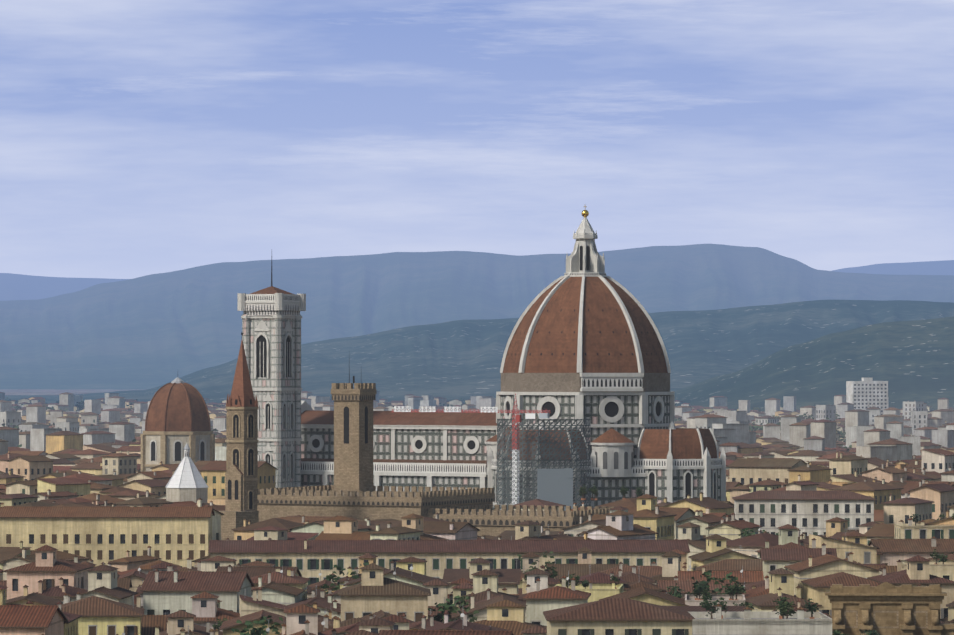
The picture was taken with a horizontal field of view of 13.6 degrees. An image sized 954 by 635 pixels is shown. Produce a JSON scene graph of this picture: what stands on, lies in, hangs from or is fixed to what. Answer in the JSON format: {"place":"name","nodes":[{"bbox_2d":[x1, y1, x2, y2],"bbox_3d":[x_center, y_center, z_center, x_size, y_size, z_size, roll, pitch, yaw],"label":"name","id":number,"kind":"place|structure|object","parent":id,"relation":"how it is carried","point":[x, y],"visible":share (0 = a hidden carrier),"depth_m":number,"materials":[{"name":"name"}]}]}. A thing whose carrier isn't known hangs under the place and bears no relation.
{"place":"outdoors","nodes":[
{"label":"outdoors","id":0,"kind":"place"},
{"bbox_2d":[0,389,146,394],"bbox_3d":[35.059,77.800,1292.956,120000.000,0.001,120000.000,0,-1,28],"label":"ground","id":1,"kind":"structure","parent":0,"point":[38,391],"depth_m":11199.39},
{"bbox_2d":[141,377,214,471],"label":"domed chapel","id":2,"kind":"structure","parent":1,"relation":"on","point":[177,418],"depth_m":1641.56,"materials":[{"name":"tile"}]},
{"bbox_2d":[237,259,305,487],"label":"bell tower","id":3,"kind":"structure","parent":1,"relation":"on","point":[271,316],"depth_m":1306.84,"materials":[{"name":"stone"}]},
{"bbox_2d":[2,412,841,634],"bbox_3d":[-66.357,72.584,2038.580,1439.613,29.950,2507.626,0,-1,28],"label":"trees","id":4,"kind":"object","parent":1,"relation":"on","point":[329,577],"visible":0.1,"depth_m":723.29,"materials":[{"name":"green plant"}]},
{"bbox_2d":[5,398,851,449],"bbox_3d":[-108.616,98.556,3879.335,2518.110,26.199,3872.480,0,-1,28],"label":"trees","id":5,"kind":"object","parent":1,"relation":"on","point":[754,408],"visible":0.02,"depth_m":4090.94,"materials":[{"name":"green plant"}]},
{"bbox_2d":[0,490,875,585],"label":"long buildings","id":6,"kind":"structure","parent":1,"relation":"on","point":[173,535],"depth_m":942.14,"materials":[{"name":"paint"}]},
{"bbox_2d":[392,393,550,504],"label":"tower crane","id":7,"kind":"object","parent":1,"relation":"on","point":[529,415],"visible":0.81,"depth_m":1246.31,"materials":[{"name":"red"}]},
{"bbox_2d":[0,391,953,460],"bbox_3d":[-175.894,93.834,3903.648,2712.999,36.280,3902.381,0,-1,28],"label":"city","id":8,"kind":"object","parent":1,"relation":"on","point":[919,425],"visible":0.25,"depth_m":2704.22,"materials":[{"name":"paint"}]},
{"bbox_2d":[0,431,953,503],"bbox_3d":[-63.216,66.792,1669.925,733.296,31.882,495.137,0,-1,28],"label":"city","id":9,"kind":"object","parent":1,"relation":"on","point":[66,454],"visible":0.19,"depth_m":1541.79,"materials":[{"name":"paint"}]},
{"bbox_2d":[0,494,953,634],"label":"city","id":10,"kind":"object","parent":1,"relation":"on","point":[46,590],"visible":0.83,"depth_m":725.95,"materials":[{"name":"paint"}]},
{"bbox_2d":[218,517,943,629],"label":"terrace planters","id":11,"kind":"object","parent":10,"relation":"on","point":[732,598],"visible":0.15,"depth_m":678.03,"materials":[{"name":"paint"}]},
{"bbox_2d":[212,514,953,629],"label":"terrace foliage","id":12,"kind":"object","parent":11,"relation":"attached to","point":[782,606],"visible":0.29,"depth_m":677.96,"materials":[{"name":"green plant"}]},
{"bbox_2d":[832,630,878,634],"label":"bushes","id":13,"kind":"object","parent":10,"relation":"on","point":[839,632],"visible":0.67,"depth_m":588.79,"materials":[{"name":"green plant"}]},
{"bbox_2d":[0,460,953,539],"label":"city","id":14,"kind":"object","parent":1,"relation":"on","point":[895,502],"visible":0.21,"depth_m":1169.79,"materials":[{"name":"paint"}]},
{"bbox_2d":[497,419,590,510],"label":"scaffolding","id":15,"kind":"object","parent":1,"relation":"on","point":[554,485],"visible":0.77,"depth_m":1249.92,"materials":[{"name":"grey metal"}]},
{"bbox_2d":[846,378,887,414],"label":"apartment tower","id":16,"kind":"structure","parent":1,"relation":"on","point":[864,393],"depth_m":3493.03,"materials":[{"name":"paint"}]},
{"bbox_2d":[165,443,208,502],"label":"pyramidal roof","id":17,"kind":"structure","parent":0,"point":[186,482],"depth_m":1248.11,"materials":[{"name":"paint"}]},
{"bbox_2d":[219,464,258,539],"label":"bell gable","id":18,"kind":"structure","parent":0,"point":[234,515],"depth_m":1041.23,"materials":[{"name":"stone"}]},
{"bbox_2d":[225,333,258,510],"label":"church spire tower","id":19,"kind":"structure","parent":0,"point":[242,407],"depth_m":1114.74,"materials":[{"name":"beige stone"}]},
{"bbox_2d":[257,372,613,536],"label":"crenellated palace","id":20,"kind":"structure","parent":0,"point":[351,492],"depth_m":1152.38,"materials":[{"name":"beige stone"}]},
{"bbox_2d":[578,484,643,499],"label":"trees","id":21,"kind":"object","parent":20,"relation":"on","point":[622,491],"depth_m":1144.90,"materials":[{"name":"green plant"}]},
{"bbox_2d":[0,244,953,388],"bbox_3d":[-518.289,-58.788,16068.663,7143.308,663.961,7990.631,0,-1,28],"label":"mountain","id":22,"kind":"structure","parent":0,"point":[151,331],"depth_m":17119.03,"materials":[{"name":"blue"}]},
{"bbox_2d":[0,260,953,300],"bbox_3d":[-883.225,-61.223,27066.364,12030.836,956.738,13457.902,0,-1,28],"label":"mountain","id":23,"kind":"structure","parent":0,"point":[20,287],"depth_m":31134.50,"materials":[{"name":"blue"}]},
{"bbox_2d":[0,0,953,278],"label":"sky","id":24,"kind":"structure","parent":0,"point":[139,138],"materials":[{"name":"blue"}]},
{"bbox_2d":[5,300,953,403],"bbox_3d":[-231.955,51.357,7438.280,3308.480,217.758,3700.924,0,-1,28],"label":"hills","id":25,"kind":"structure","parent":0,"point":[454,360],"depth_m":7859.95,"materials":[{"name":"blue"}]},
{"bbox_2d":[301,206,725,509],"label":"cathedral","id":26,"kind":"structure","parent":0,"point":[585,340],"depth_m":1275.75,"materials":[{"name":"stone"}]},
{"bbox_2d":[674,317,953,412],"bbox_3d":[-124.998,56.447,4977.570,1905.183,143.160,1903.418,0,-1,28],"label":"hill","id":27,"kind":"structure","parent":0,"point":[910,360],"depth_m":5112.72,"materials":[{"name":"teal plant"}]},
{"bbox_2d":[825,582,953,634],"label":"stone building","id":28,"kind":"structure","parent":0,"point":[885,608],"depth_m":606.48,"materials":[{"name":"stone"}]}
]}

